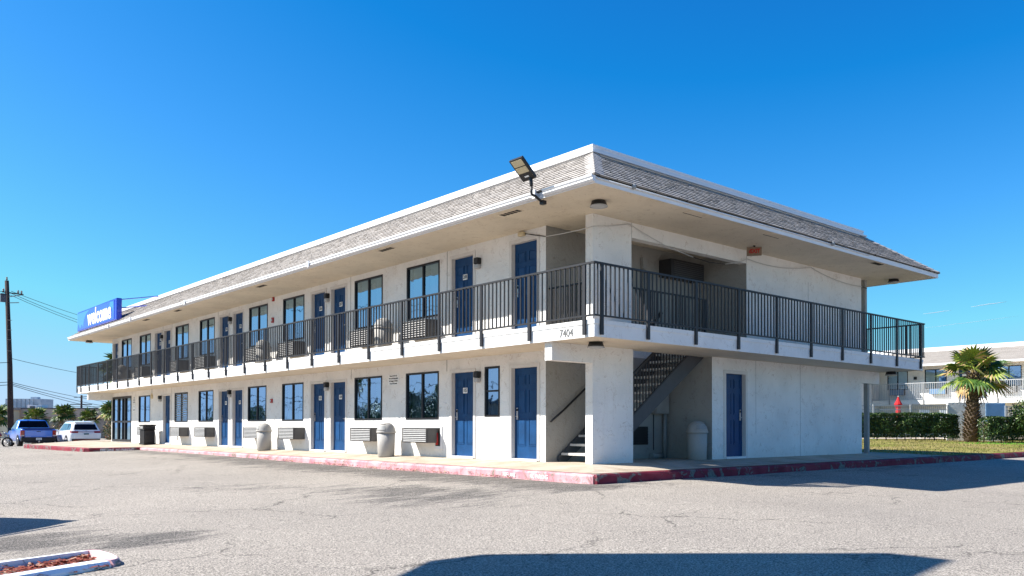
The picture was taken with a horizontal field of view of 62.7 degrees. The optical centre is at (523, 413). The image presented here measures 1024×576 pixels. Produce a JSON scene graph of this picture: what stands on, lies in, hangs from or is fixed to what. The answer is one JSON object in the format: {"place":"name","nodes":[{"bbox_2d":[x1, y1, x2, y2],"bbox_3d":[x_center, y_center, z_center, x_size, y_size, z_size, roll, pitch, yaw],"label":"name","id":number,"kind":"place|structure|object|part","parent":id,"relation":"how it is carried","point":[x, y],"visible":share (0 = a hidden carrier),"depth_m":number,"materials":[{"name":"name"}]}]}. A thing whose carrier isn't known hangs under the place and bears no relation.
{"place":"outdoors","nodes":[
{"label":"outdoors","id":0,"kind":"place"},
{"bbox_2d":[32,440,942,473],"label":"sidewalk","id":1,"kind":"structure","parent":0,"point":[649,464],"depth_m":19.97,"materials":[{"name":"concrete"}]},
{"bbox_2d":[138,424,155,444],"bbox_3d":[-16.115,0.880,35.917,0.560,0.860,0.540,-1,-1,43],"label":"litter bin","id":2,"kind":"object","parent":1,"relation":"on","point":[147,434],"visible":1,"depth_m":35.74,"materials":[{"name":"black plastic"}]},
{"bbox_2d":[256,423,271,450],"bbox_3d":[-8.465,0.740,27.332,0.510,0.895,0.510,0,-1,-24],"label":"trash can","id":3,"kind":"object","parent":1,"relation":"on","point":[264,431],"visible":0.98,"depth_m":27.14,"materials":[{"name":"white plastic"}]},
{"bbox_2d":[376,422,395,456],"bbox_3d":[-3.576,0.661,21.777,0.510,0.895,0.510,-1,-1,37],"label":"trash can","id":4,"kind":"object","parent":1,"relation":"on","point":[385,431],"visible":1,"depth_m":21.59,"materials":[{"name":"white plastic"}]},
{"bbox_2d":[67,144,939,463],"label":"motel building","id":5,"kind":"structure","parent":1,"relation":"on","point":[613,340],"depth_m":20.42,"materials":[{"name":"white paint"}]},
{"bbox_2d":[101,352,111,383],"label":"palm tree","id":6,"kind":"object","parent":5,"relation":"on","point":[109,355],"visible":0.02,"depth_m":50.32,"materials":[{"name":"green plant"}]},
{"bbox_2d":[115,344,117,381],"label":"door","id":7,"kind":"structure","parent":5,"relation":"in","point":[116,354],"depth_m":41.37,"materials":[{"name":"blue paint"}]},
{"bbox_2d":[77,296,157,331],"bbox_3d":[-18.653,-4.497,38.849,1.691,1.238,8.460,1,-1,-41],"label":"welcome sign","id":8,"kind":"object","parent":5,"relation":"attached to","point":[102,314],"visible":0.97,"depth_m":38.24,"materials":[{"name":"blue plastic"}]},
{"bbox_2d":[112,396,131,441],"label":"entrance door","id":9,"kind":"structure","parent":5,"relation":"in","point":[121,406],"depth_m":40.37,"materials":[{"name":"black"}]},
{"bbox_2d":[118,366,126,381],"bbox_3d":[-18.555,-1.817,38.737,0.510,0.895,0.510,1,-1,-41],"label":"trash can","id":10,"kind":"object","parent":5,"relation":"on","point":[124,375],"visible":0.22,"depth_m":38.60,"materials":[{"name":"white plastic"}]},
{"bbox_2d":[122,338,131,366],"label":"window","id":11,"kind":"structure","parent":5,"relation":"in","point":[127,343],"depth_m":39.87,"materials":[{"name":"black"}]},
{"bbox_2d":[138,395,149,421],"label":"window","id":12,"kind":"structure","parent":5,"relation":"in","point":[144,401],"depth_m":37.80,"materials":[{"name":"black"}]},
{"bbox_2d":[140,333,150,365],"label":"window","id":13,"kind":"structure","parent":5,"relation":"in","point":[145,340],"depth_m":37.80,"materials":[{"name":"black"}]},
{"bbox_2d":[157,333,160,376],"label":"door","id":14,"kind":"structure","parent":5,"relation":"in","point":[158,335],"depth_m":36.72,"materials":[{"name":"blue paint"}]},
{"bbox_2d":[165,396,169,442],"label":"door","id":15,"kind":"structure","parent":5,"relation":"in","point":[167,431],"depth_m":35.74,"materials":[{"name":"blue paint"}]},
{"bbox_2d":[166,331,169,374],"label":"door","id":16,"kind":"structure","parent":5,"relation":"in","point":[168,332],"depth_m":35.85,"materials":[{"name":"blue paint"}]},
{"bbox_2d":[174,392,187,421],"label":"window","id":17,"kind":"structure","parent":5,"relation":"in","point":[181,399],"depth_m":34.28,"materials":[{"name":"black"}]},
{"bbox_2d":[175,323,188,358],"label":"window","id":18,"kind":"structure","parent":5,"relation":"in","point":[181,332],"depth_m":34.29,"materials":[{"name":"black"}]},
{"bbox_2d":[198,390,213,421],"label":"window","id":19,"kind":"structure","parent":5,"relation":"in","point":[205,398],"depth_m":32.38,"materials":[{"name":"black"}]},
{"bbox_2d":[200,317,214,354],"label":"window","id":20,"kind":"structure","parent":5,"relation":"in","point":[207,326],"depth_m":32.25,"materials":[{"name":"black"}]},
{"bbox_2d":[221,391,227,444],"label":"door","id":21,"kind":"structure","parent":5,"relation":"in","point":[224,427],"depth_m":31.10,"materials":[{"name":"blue paint"}]},
{"bbox_2d":[222,316,228,367],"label":"door","id":22,"kind":"structure","parent":5,"relation":"in","point":[225,326],"depth_m":31.22,"materials":[{"name":"blue paint"}]},
{"bbox_2d":[235,390,241,445],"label":"door","id":23,"kind":"structure","parent":5,"relation":"in","point":[238,393],"depth_m":30.15,"materials":[{"name":"blue paint"}]},
{"bbox_2d":[236,313,242,365],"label":"door","id":24,"kind":"structure","parent":5,"relation":"in","point":[239,317],"depth_m":30.18,"materials":[{"name":"blue paint"}]},
{"bbox_2d":[248,385,265,420],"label":"window","id":25,"kind":"structure","parent":5,"relation":"in","point":[256,394],"depth_m":28.78,"materials":[{"name":"black"}]},
{"bbox_2d":[249,303,267,346],"bbox_3d":[-9.085,-3.013,28.798,0.082,1.385,1.500,1,-1,-41],"label":"window","id":26,"kind":"structure","parent":5,"relation":"in","point":[258,315],"depth_m":28.78,"materials":[{"name":"black"}]},
{"bbox_2d":[255,340,269,362],"bbox_3d":[-8.527,-1.978,27.449,0.510,0.895,0.510,-1,-1,37],"label":"trash can","id":27,"kind":"object","parent":5,"relation":"on","point":[263,352],"visible":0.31,"depth_m":27.25,"materials":[{"name":"white plastic"}]},
{"bbox_2d":[282,382,303,420],"bbox_3d":[-7.355,-0.379,26.785,0.082,1.200,1.490,1,-1,-41],"label":"window","id":28,"kind":"structure","parent":5,"relation":"in","point":[292,393],"depth_m":26.76,"materials":[{"name":"black"}]},
{"bbox_2d":[283,294,304,341],"bbox_3d":[-7.328,-3.042,26.801,0.082,1.385,1.480,1,-1,-41],"label":"window","id":29,"kind":"structure","parent":5,"relation":"in","point":[293,307],"depth_m":26.78,"materials":[{"name":"black"}]},
{"bbox_2d":[314,384,323,449],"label":"door","id":30,"kind":"structure","parent":5,"relation":"in","point":[318,388],"depth_m":25.61,"materials":[{"name":"blue paint"}]},
{"bbox_2d":[314,292,324,355],"bbox_3d":[-6.196,-2.662,25.573,0.116,2.040,0.850,1,-1,-41],"label":"door","id":31,"kind":"structure","parent":5,"relation":"in","point":[319,298],"depth_m":25.64,"materials":[{"name":"blue paint"}]},
{"bbox_2d":[334,382,344,450],"bbox_3d":[-5.378,0.069,24.596,0.116,2.000,0.860,1,-1,-41],"label":"door","id":32,"kind":"structure","parent":5,"relation":"in","point":[339,388],"depth_m":24.67,"materials":[{"name":"blue paint"}]},
{"bbox_2d":[334,287,344,352],"bbox_3d":[-5.380,-2.675,24.646,0.116,2.040,0.840,1,-1,-41],"label":"door","id":33,"kind":"structure","parent":5,"relation":"in","point":[339,294],"depth_m":24.72,"materials":[{"name":"blue paint"}]},
{"bbox_2d":[354,376,381,419],"bbox_3d":[-4.306,-0.429,23.321,0.082,1.200,1.460,1,-1,-41],"label":"window","id":34,"kind":"structure","parent":5,"relation":"in","point":[367,390],"depth_m":23.30,"materials":[{"name":"black"}]},
{"bbox_2d":[354,274,382,329],"bbox_3d":[-4.305,-3.091,23.367,0.082,1.385,1.490,1,-1,-41],"label":"window","id":35,"kind":"structure","parent":5,"relation":"in","point":[368,292],"depth_m":23.42,"materials":[{"name":"black"}]},
{"bbox_2d":[374,318,391,347],"bbox_3d":[-3.671,-2.057,21.933,0.510,0.895,0.510,-1,-1,43],"label":"trash can","id":36,"kind":"object","parent":5,"relation":"on","point":[383,345],"visible":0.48,"depth_m":21.74,"materials":[{"name":"white plastic"}]},
{"bbox_2d":[388,374,398,384],"bbox_3d":[-3.469,-0.908,22.320,0.014,0.270,0.500,1,-1,-41],"label":"wall notice","id":37,"kind":"object","parent":5,"relation":"attached to","point":[393,379],"depth_m":22.32,"materials":[{"name":"white"}]},
{"bbox_2d":[406,371,438,419],"bbox_3d":[-2.569,-0.457,21.347,0.082,1.200,1.460,1,-1,-41],"label":"window","id":38,"kind":"structure","parent":5,"relation":"in","point":[422,388],"depth_m":21.32,"materials":[{"name":"black"}]},
{"bbox_2d":[406,260,439,320],"bbox_3d":[-2.551,-3.120,21.374,0.082,1.385,1.460,1,-1,-41],"label":"window","id":39,"kind":"structure","parent":5,"relation":"in","point":[423,279],"depth_m":21.36,"materials":[{"name":"black"}]},
{"bbox_2d":[455,372,472,455],"bbox_3d":[-1.411,0.005,20.088,0.116,2.000,0.850,1,-1,-41],"label":"door","id":40,"kind":"structure","parent":5,"relation":"in","point":[463,381],"depth_m":20.15,"materials":[{"name":"blue paint"}]},
{"bbox_2d":[455,256,472,336],"bbox_3d":[-1.416,-2.739,20.143,0.116,2.040,0.840,1,-1,-41],"label":"door","id":41,"kind":"structure","parent":5,"relation":"in","point":[463,266],"depth_m":20.18,"materials":[{"name":"blue paint"}]},
{"bbox_2d":[484,366,499,416],"bbox_3d":[-0.706,-0.512,19.231,0.082,1.150,0.540,1,-1,-41],"label":"window","id":42,"kind":"structure","parent":5,"relation":"in","point":[492,374],"depth_m":19.25,"materials":[{"name":"black"}]},
{"bbox_2d":[515,367,536,458],"bbox_3d":[0.063,-0.019,18.415,0.116,2.000,0.850,1,-1,-41],"label":"door","id":43,"kind":"structure","parent":5,"relation":"in","point":[525,378],"depth_m":18.46,"materials":[{"name":"blue paint"}]},
{"bbox_2d":[515,240,536,328],"bbox_3d":[0.064,-2.764,18.461,0.116,2.040,0.840,1,-1,-41],"label":"door","id":44,"kind":"structure","parent":5,"relation":"in","point":[525,253],"depth_m":18.52,"materials":[{"name":"blue paint"}]},
{"bbox_2d":[509,156,546,204],"bbox_3d":[0.084,-4.331,15.677,0.661,0.778,0.361,1,-1,-41],"label":"floodlight","id":45,"kind":"object","parent":5,"relation":"attached to","point":[523,168],"visible":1,"depth_m":15.59,"materials":[{"name":"black metal"}]},
{"bbox_2d":[525,224,866,288],"bbox_3d":[4.983,-3.686,21.453,11.542,0.471,2.252,1,-1,-41],"label":"hanging cable","id":46,"kind":"object","parent":5,"relation":"attached to","point":[687,254],"visible":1,"depth_m":18.66,"materials":[{"name":"black plastic"}]},
{"bbox_2d":[726,374,741,456],"bbox_3d":[5.003,0.031,20.108,0.800,1.970,0.116,1,-1,-41],"label":"door","id":47,"kind":"structure","parent":5,"relation":"in","point":[733,382],"depth_m":20.16,"materials":[{"name":"blue paint"}]},
{"bbox_2d":[747,245,761,255],"bbox_3d":[5.444,-3.868,19.854,0.340,0.255,0.056,0,-1,14],"label":"exit sign","id":48,"kind":"object","parent":5,"relation":"hanging from","point":[754,251],"visible":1,"depth_m":19.83,"materials":[{"name":"red"}]},
{"bbox_2d":[686,421,707,459],"bbox_3d":[3.985,0.605,19.347,0.510,0.895,0.510,0,-1,-21],"label":"trash can","id":49,"kind":"object","parent":1,"relation":"on","point":[696,431],"visible":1,"depth_m":19.16,"materials":[{"name":"white plastic"}]},
{"bbox_2d":[0,438,1023,575],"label":"parking lot","id":50,"kind":"structure","parent":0,"point":[146,513],"depth_m":10.63,"materials":[{"name":"grey asphalt"}]},
{"bbox_2d":[0,403,6,442],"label":"palm tree","id":51,"kind":"object","parent":50,"relation":"on","point":[3,413],"visible":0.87,"depth_m":65.84,"materials":[{"name":"green plant"}]},
{"bbox_2d":[0,431,12,446],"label":"motorcycle","id":52,"kind":"object","parent":50,"relation":"on","point":[5,439],"visible":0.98,"depth_m":53.98,"materials":[{"name":"black metal"}]},
{"bbox_2d":[0,277,23,432],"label":"utility pole","id":53,"kind":"object","parent":50,"relation":"on","point":[5,298],"visible":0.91,"depth_m":59.89,"materials":[{"name":"brown wood"}]},
{"bbox_2d":[11,291,76,314],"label":"overhead wire","id":54,"kind":"object","parent":53,"relation":"attached to","point":[46,304],"visible":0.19,"depth_m":69.50,"materials":[{"name":"black"}]},
{"bbox_2d":[11,295,77,322],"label":"overhead wire","id":55,"kind":"object","parent":53,"relation":"attached to","point":[44,309],"visible":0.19,"depth_m":68.78,"materials":[{"name":"black"}]},
{"bbox_2d":[13,384,96,404],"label":"overhead wire","id":56,"kind":"object","parent":53,"relation":"attached to","point":[51,394],"visible":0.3,"depth_m":71.11,"materials":[{"name":"black"}]},
{"bbox_2d":[15,386,96,407],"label":"overhead wire","id":57,"kind":"object","parent":53,"relation":"attached to","point":[54,397],"visible":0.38,"depth_m":72.11,"materials":[{"name":"black"}]},
{"bbox_2d":[15,383,105,401],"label":"overhead wire","id":58,"kind":"object","parent":53,"relation":"attached to","point":[59,393],"visible":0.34,"depth_m":73.98,"materials":[{"name":"black"}]},
{"bbox_2d":[7,419,55,445],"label":"pickup truck","id":59,"kind":"object","parent":50,"relation":"on","point":[20,432],"visible":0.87,"depth_m":53.96,"materials":[{"name":"blue paint"}]},
{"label":"rear window","id":60,"kind":"part","parent":59,"relation":"part of","materials":[{"name":"black glass"}]},
{"bbox_2d":[21,407,49,443],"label":"palm tree","id":61,"kind":"object","parent":50,"relation":"on","point":[35,413],"visible":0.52,"depth_m":63.78,"materials":[{"name":"green plant"}]},
{"bbox_2d":[51,423,61,431],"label":"shrub","id":62,"kind":"object","parent":50,"relation":"on","point":[58,427],"visible":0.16,"depth_m":63.02,"materials":[{"name":"green plant"}]},
{"bbox_2d":[0,550,120,575],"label":"planter island","id":63,"kind":"structure","parent":50,"relation":"on","point":[46,565],"depth_m":7.54,"materials":[{"name":"white paint"}]},
{"bbox_2d":[50,403,76,425],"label":"palm tree","id":64,"kind":"object","parent":50,"relation":"on","point":[64,412],"visible":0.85,"depth_m":65.75,"materials":[{"name":"green plant"}]},
{"bbox_2d":[54,420,100,441],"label":"parked suv","id":65,"kind":"object","parent":50,"relation":"on","point":[77,430],"visible":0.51,"depth_m":54.77,"materials":[{"name":"white paint"}]},
{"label":"side window","id":66,"kind":"part","parent":65,"relation":"part of","materials":[{"name":"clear glass"}]},
{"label":"rear window","id":67,"kind":"part","parent":65,"relation":"part of","materials":[{"name":"black glass"}]},
{"bbox_2d":[24,444,139,451],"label":"curb","id":68,"kind":"structure","parent":50,"relation":"on","point":[59,448],"depth_m":33.71,"materials":[{"name":"red paint"}]},
{"bbox_2d":[78,407,100,423],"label":"palm tree","id":69,"kind":"object","parent":50,"relation":"on","point":[87,414],"visible":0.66,"depth_m":61.95,"materials":[{"name":"green plant"}]},
{"bbox_2d":[97,400,111,439],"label":"palm tree","id":70,"kind":"object","parent":50,"relation":"on","point":[106,407],"visible":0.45,"depth_m":59.46,"materials":[{"name":"green plant"}]},
{"bbox_2d":[101,425,111,441],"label":"shrub","id":71,"kind":"object","parent":50,"relation":"on","point":[108,434],"visible":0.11,"depth_m":57.70,"materials":[{"name":"green plant"}]},
{"bbox_2d":[102,419,112,441],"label":"shrub","id":72,"kind":"object","parent":50,"relation":"on","point":[110,429],"visible":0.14,"depth_m":52.29,"materials":[{"name":"green plant"}]},
{"bbox_2d":[140,447,594,483],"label":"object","id":73,"kind":"object","parent":50,"relation":"on","point":[568,477],"visible":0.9,"depth_m":18.60,"materials":[{"name":"red paint"}]},
{"bbox_2d":[255,457,511,477],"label":"fallen leaves","id":74,"kind":"object","parent":50,"relation":"on","point":[372,466],"visible":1,"depth_m":20.41,"materials":[{"name":"brown plant"}]},
{"bbox_2d":[591,452,1023,483],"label":"curb","id":75,"kind":"structure","parent":50,"relation":"on","point":[611,478],"depth_m":18.59,"materials":[{"name":"red paint"}]},
{"bbox_2d":[0,0,1023,407],"label":"sky","id":76,"kind":"structure","parent":0,"point":[148,148],"materials":[{"name":"blue"}]},
{"bbox_2d":[862,437,1021,438],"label":"pool deck","id":77,"kind":"structure","parent":0,"point":[912,438],"depth_m":50.16,"materials":[{"name":"concrete"}]},
{"bbox_2d":[894,396,901,437],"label":"pool umbrella","id":78,"kind":"object","parent":77,"relation":"on","point":[898,402],"visible":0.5,"depth_m":50.88,"materials":[{"name":"red fabric"}]},
{"bbox_2d":[862,437,1023,455],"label":"lawn","id":79,"kind":"structure","parent":0,"point":[954,452],"depth_m":33.11,"materials":[{"name":"green plant"}]},
{"bbox_2d":[862,384,878,433],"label":"motel cross wing","id":80,"kind":"structure","parent":79,"relation":"on","point":[871,390],"depth_m":61.52,"materials":[{"name":"white paint"}]},
{"bbox_2d":[862,405,948,438],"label":"pool fence","id":81,"kind":"object","parent":79,"relation":"on","point":[873,409],"visible":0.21,"depth_m":47.02,"materials":[{"name":"silver metal"}]},
{"bbox_2d":[862,412,960,439],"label":"hedge","id":82,"kind":"object","parent":79,"relation":"on","point":[935,424],"visible":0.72,"depth_m":44.52,"materials":[{"name":"green plant"}]},
{"bbox_2d":[868,341,1023,436],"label":"motel wing","id":83,"kind":"structure","parent":79,"relation":"on","point":[925,385],"depth_m":58.75,"materials":[{"name":"white paint"}]},
{"bbox_2d":[887,371,907,389],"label":"window","id":84,"kind":"structure","parent":83,"relation":"in","point":[902,377],"depth_m":61.28,"materials":[{"name":"black"}]},
{"bbox_2d":[925,369,946,388],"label":"window","id":85,"kind":"structure","parent":83,"relation":"in","point":[931,374],"depth_m":59.28,"materials":[{"name":"black"}]},
{"bbox_2d":[959,369,969,398],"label":"door","id":86,"kind":"structure","parent":83,"relation":"in","point":[960,373],"depth_m":57.98,"materials":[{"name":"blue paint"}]},
{"bbox_2d":[996,365,1021,385],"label":"window","id":87,"kind":"structure","parent":83,"relation":"in","point":[1017,369],"depth_m":55.46,"materials":[{"name":"black"}]},
{"bbox_2d":[946,402,1004,440],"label":"garden wall","id":88,"kind":"structure","parent":79,"relation":"on","point":[989,409],"depth_m":46.99,"materials":[{"name":"white paint"}]},
{"bbox_2d":[937,344,1014,441],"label":"palm tree","id":89,"kind":"object","parent":79,"relation":"on","point":[983,363],"visible":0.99,"depth_m":43.73,"materials":[{"name":"green plant"}]},
{"bbox_2d":[977,416,1023,442],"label":"hedge","id":90,"kind":"object","parent":79,"relation":"on","point":[1001,428],"visible":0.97,"depth_m":42.60,"materials":[{"name":"green plant"}]},
{"bbox_2d":[1005,406,1023,437],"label":"pool fence","id":91,"kind":"object","parent":79,"relation":"on","point":[1006,411],"visible":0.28,"depth_m":46.94,"materials":[{"name":"silver metal"}]},
{"bbox_2d":[1008,398,1023,431],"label":"shrub","id":92,"kind":"object","parent":79,"relation":"on","point":[1019,410],"visible":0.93,"depth_m":42.48,"materials":[{"name":"green plant"}]},
{"label":"ground","id":93,"kind":"structure","parent":0,"visible":0},
{"bbox_2d":[0,408,20,437],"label":"background building","id":94,"kind":"structure","parent":93,"relation":"on","point":[16,418],"depth_m":94.13,"materials":[{"name":"beige concrete"}]},
{"bbox_2d":[1,397,52,407],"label":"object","id":95,"kind":"structure","parent":94,"relation":"on","point":[20,403],"depth_m":109.83,"materials":[{"name":"metal"}]},
{"bbox_2d":[19,408,108,437],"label":"background building","id":96,"kind":"structure","parent":93,"relation":"on","point":[100,425],"depth_m":95.24,"materials":[{"name":"grey"}]},
{"bbox_2d":[27,405,47,407],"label":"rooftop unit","id":97,"kind":"object","parent":96,"relation":"on","point":[37,406],"visible":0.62,"depth_m":99.99,"materials":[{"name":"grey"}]},
{"bbox_2d":[71,395,91,407],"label":"distant pole","id":98,"kind":"object","parent":93,"relation":"on","point":[81,398],"visible":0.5,"depth_m":199.84,"materials":[{"name":"brown wood"}]}
]}

